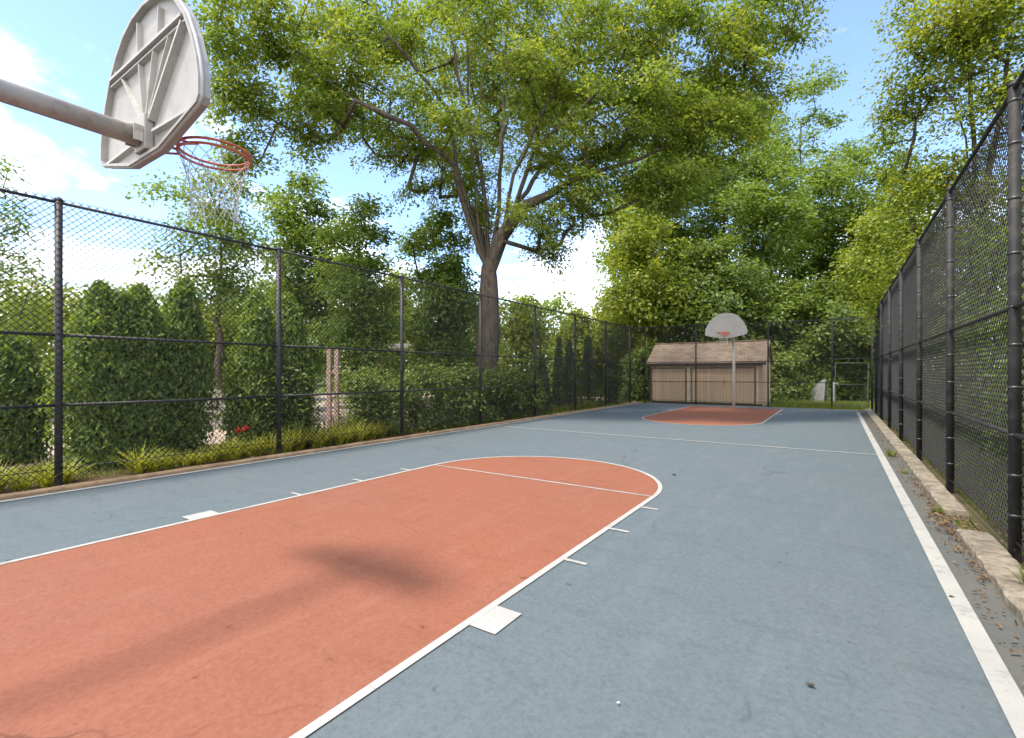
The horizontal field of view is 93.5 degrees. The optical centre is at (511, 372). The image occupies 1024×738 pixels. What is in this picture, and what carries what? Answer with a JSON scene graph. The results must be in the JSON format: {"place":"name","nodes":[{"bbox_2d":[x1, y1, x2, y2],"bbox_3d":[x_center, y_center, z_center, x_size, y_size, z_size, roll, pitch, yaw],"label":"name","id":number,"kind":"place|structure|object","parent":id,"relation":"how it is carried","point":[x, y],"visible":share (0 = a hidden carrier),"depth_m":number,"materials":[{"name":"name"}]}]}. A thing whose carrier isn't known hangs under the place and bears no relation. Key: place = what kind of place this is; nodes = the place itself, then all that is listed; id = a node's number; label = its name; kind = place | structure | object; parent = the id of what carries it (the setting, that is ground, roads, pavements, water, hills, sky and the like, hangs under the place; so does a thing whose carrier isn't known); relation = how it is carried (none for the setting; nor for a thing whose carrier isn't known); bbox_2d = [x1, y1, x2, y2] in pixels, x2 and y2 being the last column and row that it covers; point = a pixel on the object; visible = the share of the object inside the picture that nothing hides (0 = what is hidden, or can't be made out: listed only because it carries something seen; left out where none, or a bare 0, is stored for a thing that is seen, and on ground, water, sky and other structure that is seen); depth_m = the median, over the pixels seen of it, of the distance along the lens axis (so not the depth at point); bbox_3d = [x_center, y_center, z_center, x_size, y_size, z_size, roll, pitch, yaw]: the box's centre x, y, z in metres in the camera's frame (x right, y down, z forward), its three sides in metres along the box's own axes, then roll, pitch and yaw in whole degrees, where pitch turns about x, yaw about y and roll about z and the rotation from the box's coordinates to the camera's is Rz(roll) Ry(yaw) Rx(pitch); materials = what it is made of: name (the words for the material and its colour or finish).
{"place":"outdoors","nodes":[
{"label":"outdoors","id":0,"kind":"place"},
{"bbox_2d":[0,392,612,467],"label":"patio","id":1,"kind":"structure","parent":0,"point":[317,399],"depth_m":14.82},
{"bbox_2d":[0,155,77,355],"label":"broadleaf tree","id":2,"kind":"object","parent":1,"relation":"on","point":[21,267],"visible":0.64,"depth_m":15.36,"materials":[{"name":"green plant"}]},
{"bbox_2d":[0,262,85,394],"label":"tree","id":3,"kind":"object","parent":1,"relation":"on","point":[43,314],"visible":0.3,"depth_m":19.60,"materials":[{"name":"green plant"}]},
{"bbox_2d":[42,276,214,377],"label":"tree","id":4,"kind":"object","parent":1,"relation":"on","point":[124,287],"visible":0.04,"depth_m":20.99,"materials":[{"name":"green plant"}]},
{"bbox_2d":[125,158,307,389],"bbox_3d":[-9.261,-2.495,15.205,4.831,8.148,4.465,0,0,34],"label":"broadleaf tree","id":5,"kind":"object","parent":1,"relation":"on","point":[225,231],"visible":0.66,"depth_m":15.03,"materials":[{"name":"green plant"}]},
{"bbox_2d":[198,390,237,428],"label":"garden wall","id":6,"kind":"structure","parent":1,"relation":"on","point":[218,413],"depth_m":13.31,"materials":[{"name":"stone"}]},
{"bbox_2d":[212,267,332,387],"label":"tree","id":7,"kind":"object","parent":1,"relation":"on","point":[260,288],"visible":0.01,"depth_m":26.16,"materials":[{"name":"green plant"}]},
{"bbox_2d":[250,168,350,379],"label":"broadleaf tree","id":8,"kind":"object","parent":1,"relation":"on","point":[297,240],"visible":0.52,"depth_m":19.37,"materials":[{"name":"green plant"}]},
{"bbox_2d":[326,349,339,426],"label":"timber posts","id":9,"kind":"object","parent":1,"relation":"on","point":[328,371],"visible":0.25,"depth_m":13.15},
{"bbox_2d":[296,192,416,418],"bbox_3d":[-5.239,-2.315,16.505,3.997,7.857,4.085,0,0,34],"label":"broadleaf tree","id":10,"kind":"object","parent":1,"relation":"on","point":[351,236],"visible":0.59,"depth_m":15.87,"materials":[{"name":"green plant"}]},
{"bbox_2d":[372,265,423,377],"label":"tree","id":11,"kind":"object","parent":1,"relation":"on","point":[397,273],"visible":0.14,"depth_m":26.32,"materials":[{"name":"green plant"}]},
{"bbox_2d":[387,200,480,408],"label":"broadleaf tree","id":12,"kind":"object","parent":1,"relation":"on","point":[447,272],"visible":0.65,"depth_m":18.97,"materials":[{"name":"green plant"}]},
{"bbox_2d":[449,290,516,393],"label":"tree","id":13,"kind":"object","parent":1,"relation":"on","point":[472,343],"visible":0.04,"depth_m":28.91,"materials":[{"name":"green plant"}]},
{"bbox_2d":[498,290,564,399],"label":"tree","id":14,"kind":"object","parent":1,"relation":"on","point":[523,300],"visible":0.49,"depth_m":26.32,"materials":[{"name":"green plant"}]},
{"bbox_2d":[0,403,1023,737],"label":"court surface","id":15,"kind":"object","parent":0,"point":[740,587],"visible":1,"depth_m":3.28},
{"bbox_2d":[0,0,251,229],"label":"basketball hoop","id":16,"kind":"object","parent":15,"relation":"on","point":[158,98],"visible":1,"depth_m":3.05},
{"bbox_2d":[183,510,217,519],"bbox_3d":[-3.337,1.524,5.163,0.190,0.001,0.290,0,0,34],"label":"key block mark","id":17,"kind":"object","parent":15,"relation":"on","point":[201,514],"visible":1,"depth_m":5.18,"materials":[{"name":"paint"}]},
{"bbox_2d":[0,403,637,501],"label":"sideline","id":18,"kind":"object","parent":15,"relation":"on","point":[254,462],"visible":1,"depth_m":7.82,"materials":[{"name":"paint"}]},
{"bbox_2d":[0,457,657,737],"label":"key paint","id":19,"kind":"object","parent":15,"relation":"on","point":[287,618],"visible":1,"depth_m":3.30,"materials":[{"name":"paint"}]},
{"bbox_2d":[437,465,649,495],"bbox_3d":[0.225,1.524,6.952,3.603,0.001,0.044,0,0,34],"label":"free throw line","id":20,"kind":"object","parent":19,"relation":"on","point":[547,481],"visible":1,"depth_m":6.75,"materials":[{"name":"paint"}]},
{"bbox_2d":[0,456,661,737],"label":"key outline","id":21,"kind":"object","parent":15,"relation":"on","point":[314,725],"visible":1,"depth_m":3.14,"materials":[{"name":"paint"}]},
{"bbox_2d":[470,606,520,633],"bbox_3d":[-0.098,1.524,2.979,0.190,0.001,0.290,0,0,34],"label":"key block mark","id":22,"kind":"object","parent":15,"relation":"on","point":[496,619],"visible":1,"depth_m":2.97,"materials":[{"name":"paint"}]},
{"bbox_2d":[504,426,876,454],"bbox_3d":[3.145,1.524,11.400,8.775,0.001,0.060,0,0,34],"label":"halfway line","id":23,"kind":"object","parent":15,"relation":"on","point":[703,441],"visible":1,"depth_m":10.51,"materials":[{"name":"paint"}]},
{"bbox_2d":[643,406,780,425],"bbox_3d":[7.438,1.528,17.648,3.660,0.001,8.220,0,0,34],"label":"key paint","id":24,"kind":"object","parent":15,"relation":"on","point":[695,415],"visible":0.98,"depth_m":16.80,"materials":[{"name":"paint"}]},
{"bbox_2d":[705,313,746,407],"bbox_3d":[9.129,-0.302,19.829,1.482,4.244,2.386,0,0,56],"label":"basketball hoop","id":25,"kind":"object","parent":15,"relation":"on","point":[727,325],"visible":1,"depth_m":19.52,"materials":[{"name":"metal"}]},
{"bbox_2d":[856,412,1023,737],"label":"sideline","id":26,"kind":"object","parent":15,"relation":"on","point":[1008,693],"visible":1,"depth_m":2.95,"materials":[{"name":"paint"}]},
{"bbox_2d":[0,0,1023,371],"label":"sky","id":27,"kind":"structure","parent":0,"point":[65,50],"materials":[{"name":"blue"}]},
{"bbox_2d":[50,375,1007,530],"bbox_3d":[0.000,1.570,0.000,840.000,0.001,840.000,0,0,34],"label":"ground","id":28,"kind":"structure","parent":0,"point":[957,521],"depth_m":26.24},
{"bbox_2d":[197,300,240,385],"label":"tree","id":29,"kind":"object","parent":28,"relation":"on","point":[211,336],"visible":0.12,"depth_m":24.66,"materials":[{"name":"green plant"}]},
{"bbox_2d":[0,401,641,500],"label":"bed edging","id":30,"kind":"object","parent":28,"relation":"on","point":[67,487],"visible":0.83,"depth_m":7.96,"materials":[{"name":"concrete"}]},
{"bbox_2d":[182,0,836,416],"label":"broadleaf tree","id":31,"kind":"object","parent":28,"relation":"on","point":[682,114],"visible":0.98,"depth_m":14.88,"materials":[{"name":"plant"}]},
{"bbox_2d":[0,398,1023,555],"bbox_3d":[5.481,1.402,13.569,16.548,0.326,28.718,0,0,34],"label":"grass","id":32,"kind":"structure","parent":28,"relation":"on","point":[844,406],"depth_m":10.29,"materials":[{"name":"plant"}]},
{"bbox_2d":[0,459,25,491],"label":"lily clump","id":33,"kind":"object","parent":32,"relation":"on","point":[2,482],"visible":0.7,"depth_m":6.30,"materials":[{"name":"green plant"}]},
{"bbox_2d":[0,463,42,490],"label":"lily clump","id":34,"kind":"object","parent":32,"relation":"on","point":[22,486],"visible":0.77,"depth_m":6.34,"materials":[{"name":"green plant"}]},
{"bbox_2d":[0,330,53,466],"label":"arborvitae","id":35,"kind":"object","parent":32,"relation":"on","point":[25,401],"visible":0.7,"depth_m":8.23,"materials":[{"name":"green plant"}]},
{"bbox_2d":[5,459,76,487],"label":"lily clump","id":36,"kind":"object","parent":32,"relation":"on","point":[44,483],"visible":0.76,"depth_m":6.47,"materials":[{"name":"green plant"}]},
{"bbox_2d":[23,456,103,482],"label":"lily clump","id":37,"kind":"object","parent":32,"relation":"on","point":[66,478],"visible":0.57,"depth_m":6.84,"materials":[{"name":"green plant"}]},
{"bbox_2d":[29,278,148,471],"bbox_3d":[-6.903,0.034,8.035,1.532,3.204,1.537,0,0,-10],"label":"arborvitae","id":38,"kind":"object","parent":32,"relation":"on","point":[92,376],"visible":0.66,"depth_m":7.73,"materials":[{"name":"green plant"}]},
{"bbox_2d":[100,440,177,473],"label":"lily clump","id":39,"kind":"object","parent":32,"relation":"on","point":[135,470],"visible":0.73,"depth_m":7.40,"materials":[{"name":"green plant"}]},
{"bbox_2d":[113,448,168,471],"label":"lily clump","id":40,"kind":"object","parent":32,"relation":"on","point":[153,468],"visible":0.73,"depth_m":7.53,"materials":[{"name":"green plant"}]},
{"bbox_2d":[95,282,196,461],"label":"arborvitae","id":41,"kind":"object","parent":32,"relation":"on","point":[155,356],"visible":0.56,"depth_m":8.29,"materials":[{"name":"green plant"}]},
{"bbox_2d":[155,447,184,468],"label":"lily clump","id":42,"kind":"object","parent":32,"relation":"on","point":[167,465],"visible":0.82,"depth_m":7.74,"materials":[{"name":"green plant"}]},
{"bbox_2d":[164,449,202,465],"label":"lily clump","id":43,"kind":"object","parent":32,"relation":"on","point":[187,462],"visible":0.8,"depth_m":8.03,"materials":[{"name":"green plant"}]},
{"bbox_2d":[159,275,222,455],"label":"arborvitae","id":44,"kind":"object","parent":32,"relation":"on","point":[202,369],"visible":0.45,"depth_m":9.03,"materials":[{"name":"green plant"}]},
{"bbox_2d":[181,441,229,462],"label":"lily clump","id":45,"kind":"object","parent":32,"relation":"on","point":[213,458],"visible":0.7,"depth_m":8.31,"materials":[{"name":"green plant"}]},
{"bbox_2d":[205,434,243,459],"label":"lily clump","id":46,"kind":"object","parent":32,"relation":"on","point":[226,456],"visible":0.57,"depth_m":8.54,"materials":[{"name":"green plant"}]},
{"bbox_2d":[219,439,251,459],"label":"lily clump","id":47,"kind":"object","parent":32,"relation":"on","point":[235,456],"visible":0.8,"depth_m":8.53,"materials":[{"name":"green plant"}]},
{"bbox_2d":[214,288,291,447],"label":"arborvitae","id":48,"kind":"object","parent":32,"relation":"on","point":[251,362],"visible":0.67,"depth_m":9.62,"materials":[{"name":"green plant"}]},
{"bbox_2d":[238,429,269,455],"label":"lily clump","id":49,"kind":"object","parent":32,"relation":"on","point":[257,452],"visible":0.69,"depth_m":8.98,"materials":[{"name":"green plant"}]},
{"bbox_2d":[256,430,282,454],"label":"lily clump","id":50,"kind":"object","parent":32,"relation":"on","point":[270,449],"visible":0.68,"depth_m":9.11,"materials":[{"name":"green plant"}]},
{"bbox_2d":[238,363,329,444],"bbox_3d":[-4.747,0.642,10.101,1.625,1.906,2.066,0,0,34],"label":"shrub","id":51,"kind":"object","parent":32,"relation":"on","point":[293,411],"visible":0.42,"depth_m":9.92,"materials":[{"name":"green plant"}]},
{"bbox_2d":[265,425,311,452],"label":"lily clump","id":52,"kind":"object","parent":32,"relation":"on","point":[285,449],"visible":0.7,"depth_m":9.34,"materials":[{"name":"green plant"}]},
{"bbox_2d":[264,291,321,431],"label":"arborvitae","id":53,"kind":"object","parent":32,"relation":"on","point":[287,352],"visible":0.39,"depth_m":10.42,"materials":[{"name":"green plant"}]},
{"bbox_2d":[271,416,327,449],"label":"lily clump","id":54,"kind":"object","parent":32,"relation":"on","point":[300,446],"visible":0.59,"depth_m":9.66,"materials":[{"name":"green plant"}]},
{"bbox_2d":[0,185,630,485],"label":"chain link fence","id":55,"kind":"object","parent":32,"relation":"on","point":[58,404],"visible":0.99,"depth_m":8.53,"materials":[{"name":"metal"}]},
{"bbox_2d":[297,426,336,447],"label":"lily clump","id":56,"kind":"object","parent":32,"relation":"on","point":[321,443],"visible":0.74,"depth_m":9.96,"materials":[{"name":"green plant"}]},
{"bbox_2d":[326,423,356,444],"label":"lily clump","id":57,"kind":"object","parent":32,"relation":"on","point":[339,441],"visible":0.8,"depth_m":10.34,"materials":[{"name":"green plant"}]},
{"bbox_2d":[332,361,417,434],"bbox_3d":[-3.537,0.653,12.015,1.970,1.891,2.389,0,0,34],"label":"shrub","id":58,"kind":"object","parent":32,"relation":"on","point":[362,398],"visible":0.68,"depth_m":11.67,"materials":[{"name":"green plant"}]},
{"bbox_2d":[389,358,457,432],"bbox_3d":[-2.580,0.597,13.225,2.061,2.005,2.354,0,0,34],"label":"shrub","id":59,"kind":"object","parent":32,"relation":"on","point":[425,399],"visible":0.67,"depth_m":12.96,"materials":[{"name":"green plant"}]},
{"bbox_2d":[428,358,495,425],"bbox_3d":[-1.685,0.577,14.546,2.205,2.079,2.410,0,0,34],"label":"shrub","id":60,"kind":"object","parent":32,"relation":"on","point":[467,407],"visible":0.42,"depth_m":14.21,"materials":[{"name":"green plant"}]},
{"bbox_2d":[468,355,527,421],"bbox_3d":[-0.556,0.498,15.826,1.845,2.166,2.773,0,0,34],"label":"shrub","id":61,"kind":"object","parent":32,"relation":"on","point":[505,392],"visible":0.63,"depth_m":15.70,"materials":[{"name":"green plant"}]},
{"bbox_2d":[500,359,546,416],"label":"shrub","id":62,"kind":"object","parent":32,"relation":"on","point":[529,394],"visible":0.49,"depth_m":17.01,"materials":[{"name":"green plant"}]},
{"bbox_2d":[536,355,554,410],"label":"cone evergreen","id":63,"kind":"object","parent":32,"relation":"on","point":[547,406],"visible":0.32,"depth_m":19.09,"materials":[{"name":"green plant"}]},
{"bbox_2d":[550,337,569,408],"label":"cone evergreen","id":64,"kind":"object","parent":32,"relation":"on","point":[557,386],"visible":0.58,"depth_m":20.12,"materials":[{"name":"green plant"}]},
{"bbox_2d":[560,339,581,408],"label":"cone evergreen","id":65,"kind":"object","parent":32,"relation":"on","point":[571,364],"visible":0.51,"depth_m":20.55,"materials":[{"name":"green plant"}]},
{"bbox_2d":[577,335,601,406],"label":"cone evergreen","id":66,"kind":"object","parent":32,"relation":"on","point":[587,371],"visible":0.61,"depth_m":21.95,"materials":[{"name":"green plant"}]},
{"bbox_2d":[599,351,621,404],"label":"cone evergreen","id":67,"kind":"object","parent":32,"relation":"on","point":[616,376],"visible":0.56,"depth_m":23.03,"materials":[{"name":"green plant"}]},
{"bbox_2d":[618,344,653,401],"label":"bush","id":68,"kind":"object","parent":32,"relation":"on","point":[639,371],"visible":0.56,"depth_m":26.35,"materials":[{"name":"green plant"}]},
{"bbox_2d":[580,187,705,375],"bbox_3d":[8.005,-4.924,29.484,7.494,13.013,7.529,0,0,34],"label":"broadleaf tree","id":69,"kind":"object","parent":32,"relation":"on","point":[627,257],"visible":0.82,"depth_m":28.44,"materials":[{"name":"green plant"}]},
{"bbox_2d":[499,286,612,382],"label":"broadleaf tree","id":70,"kind":"object","parent":28,"relation":"on","point":[556,302],"visible":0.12,"depth_m":54.25,"materials":[{"name":"green plant"}]},
{"bbox_2d":[542,305,609,393],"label":"tree","id":71,"kind":"object","parent":28,"relation":"on","point":[572,324],"visible":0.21,"depth_m":31.84,"materials":[{"name":"green plant"}]},
{"bbox_2d":[587,303,662,394],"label":"tree","id":72,"kind":"object","parent":28,"relation":"on","point":[614,352],"visible":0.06,"depth_m":32.40,"materials":[{"name":"green plant"}]},
{"bbox_2d":[585,111,730,344],"bbox_3d":[10.066,-8.778,34.121,9.373,20.769,9.022,0,0,34],"label":"broadleaf tree","id":73,"kind":"object","parent":28,"relation":"on","point":[684,231],"visible":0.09,"depth_m":33.27,"materials":[{"name":"green plant"}]},
{"bbox_2d":[646,340,773,405],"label":"shed","id":74,"kind":"structure","parent":28,"relation":"on","point":[726,379],"depth_m":23.86,"materials":[{"name":"wood"}]},
{"bbox_2d":[651,368,685,401],"bbox_3d":[8.043,0.610,24.751,1.780,1.740,0.056,0,0,34],"label":"door","id":75,"kind":"structure","parent":74,"relation":"in","point":[677,396],"depth_m":24.73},
{"bbox_2d":[691,367,755,403],"bbox_3d":[10.163,0.610,23.291,2.890,1.740,0.107,0,0,34],"label":"door","id":76,"kind":"structure","parent":74,"relation":"in","point":[725,380],"depth_m":23.24,"materials":[{"name":"wood"}]},
{"bbox_2d":[653,225,809,367],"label":"broadleaf tree","id":77,"kind":"object","parent":28,"relation":"on","point":[715,283],"visible":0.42,"depth_m":28.67,"materials":[{"name":"green plant"}]},
{"bbox_2d":[662,77,825,342],"bbox_3d":[15.547,-9.567,34.816,11.964,22.372,13.367,0,0,34],"label":"broadleaf tree","id":78,"kind":"object","parent":28,"relation":"on","point":[760,212],"visible":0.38,"depth_m":31.48,"materials":[{"name":"green plant"}]},
{"bbox_2d":[631,317,872,409],"bbox_3d":[10.469,-0.278,22.159,9.981,4.195,0.099,0,0,28],"label":"chain link fence","id":79,"kind":"object","parent":28,"relation":"on","point":[768,382],"visible":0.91,"depth_m":21.80,"materials":[{"name":"metal"}]},
{"bbox_2d":[834,362,868,406],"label":"walk gate","id":80,"kind":"structure","parent":79,"relation":"attached to","point":[857,384],"depth_m":20.11,"materials":[{"name":"metal"}]},
{"bbox_2d":[770,350,814,401],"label":"bush","id":81,"kind":"object","parent":28,"relation":"on","point":[780,377],"visible":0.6,"depth_m":25.90,"materials":[{"name":"green plant"}]},
{"bbox_2d":[713,56,886,342],"bbox_3d":[22.710,-11.318,38.990,12.649,25.924,12.216,0,0,34],"label":"broadleaf tree","id":82,"kind":"object","parent":28,"relation":"on","point":[817,84],"visible":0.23,"depth_m":36.46,"materials":[{"name":"green plant"}]},
{"bbox_2d":[732,271,874,395],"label":"broadleaf tree","id":83,"kind":"object","parent":28,"relation":"on","point":[811,303],"visible":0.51,"depth_m":27.80,"materials":[{"name":"green plant"}]},
{"bbox_2d":[770,339,848,401],"bbox_3d":[16.654,0.034,27.336,4.197,4.026,3.640,0,0,34],"label":"bush","id":84,"kind":"object","parent":28,"relation":"on","point":[815,370],"visible":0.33,"depth_m":26.86,"materials":[{"name":"green plant"}]},
{"bbox_2d":[819,344,870,399],"bbox_3d":[19.208,-0.122,28.435,3.366,3.898,3.601,0,0,34],"label":"bush","id":85,"kind":"object","parent":28,"relation":"on","point":[852,362],"visible":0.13,"depth_m":27.58,"materials":[{"name":"green plant"}]},
{"bbox_2d":[830,351,874,400],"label":"bush","id":86,"kind":"object","parent":28,"relation":"on","point":[858,381],"visible":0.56,"depth_m":26.90,"materials":[{"name":"green plant"}]},
{"bbox_2d":[785,125,940,323],"bbox_3d":[24.199,-7.372,33.313,9.487,17.882,10.308,0,0,12],"label":"broadleaf tree","id":87,"kind":"object","parent":28,"relation":"on","point":[832,175],"visible":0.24,"depth_m":32.39,"materials":[{"name":"green plant"}]},
{"bbox_2d":[807,277,928,398],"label":"broadleaf tree","id":88,"kind":"object","parent":28,"relation":"on","point":[845,298],"visible":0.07,"depth_m":27.80,"materials":[{"name":"green plant"}]},
{"bbox_2d":[828,205,945,366],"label":"broadleaf tree","id":89,"kind":"object","parent":28,"relation":"on","point":[854,265],"visible":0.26,"depth_m":26.78,"materials":[{"name":"green plant"}]},
{"bbox_2d":[875,69,1023,563],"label":"chain link fence","id":90,"kind":"object","parent":28,"relation":"on","point":[893,408],"visible":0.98,"depth_m":5.51,"materials":[{"name":"metal"}]},
{"bbox_2d":[643,402,864,410],"bbox_3d":[10.626,1.542,22.143,9.460,0.001,0.600,0,0,34],"label":"court back strip","id":91,"kind":"object","parent":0,"point":[757,406],"visible":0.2,"depth_m":21.96,"materials":[{"name":"concrete"}]},
{"bbox_2d":[811,379,827,401],"bbox_3d":[16.424,0.945,25.704,0.315,1.250,0.790,0,0,-38],"label":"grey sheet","id":92,"kind":"object","parent":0,"point":[817,395],"visible":0.57,"depth_m":25.66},
{"bbox_2d":[859,411,1023,694],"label":"asphalt apron","id":93,"kind":"object","parent":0,"point":[994,604],"visible":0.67,"depth_m":3.51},
{"bbox_2d":[0,404,1023,684],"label":"leaf litter","id":94,"kind":"object","parent":93,"relation":"on","point":[942,514],"visible":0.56,"depth_m":4.83,"materials":[{"name":"plant"}]},
{"bbox_2d":[874,421,904,447],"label":"kerb","id":95,"kind":"structure","parent":93,"relation":"on","point":[891,438],"depth_m":11.49,"materials":[{"name":"concrete"}]},
{"bbox_2d":[893,446,968,520],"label":"kerb","id":96,"kind":"structure","parent":93,"relation":"on","point":[940,494],"depth_m":6.25,"materials":[{"name":"concrete"}]},
{"bbox_2d":[956,529,1023,629],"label":"kerb","id":97,"kind":"structure","parent":93,"relation":"on","point":[992,555],"depth_m":3.65,"materials":[{"name":"concrete"}]},
{"bbox_2d":[874,411,1023,569],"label":"woodland floor","id":98,"kind":"structure","parent":0,"point":[981,522],"depth_m":5.71,"materials":[{"name":"brown plant"}]},
{"bbox_2d":[828,0,1023,423],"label":"broadleaf tree","id":99,"kind":"object","parent":98,"relation":"on","point":[973,35],"visible":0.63,"depth_m":14.72,"materials":[{"name":"green plant"}]},
{"bbox_2d":[884,249,1005,426],"bbox_3d":[13.346,-0.874,14.361,4.169,5.186,3.556,0,0,-15],"label":"bush","id":100,"kind":"object","parent":98,"relation":"on","point":[956,332],"depth_m":14.27,"materials":[{"name":"green plant"}]},
{"bbox_2d":[890,217,1022,441],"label":"bush","id":101,"kind":"object","parent":98,"relation":"on","point":[969,304],"visible":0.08,"depth_m":11.93,"materials":[{"name":"green plant"}]},
{"bbox_2d":[924,220,1023,446],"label":"bush","id":102,"kind":"object","parent":98,"relation":"on","point":[976,342],"visible":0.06,"depth_m":9.68,"materials":[{"name":"green plant"}]},
{"bbox_2d":[932,189,1023,465],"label":"bush","id":103,"kind":"object","parent":98,"relation":"on","point":[992,347],"visible":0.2,"depth_m":7.45,"materials":[{"name":"green plant"}]},
{"bbox_2d":[956,419,1023,475],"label":"bush","id":104,"kind":"object","parent":98,"relation":"on","point":[986,449],"visible":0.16,"depth_m":5.86,"materials":[{"name":"green plant"}]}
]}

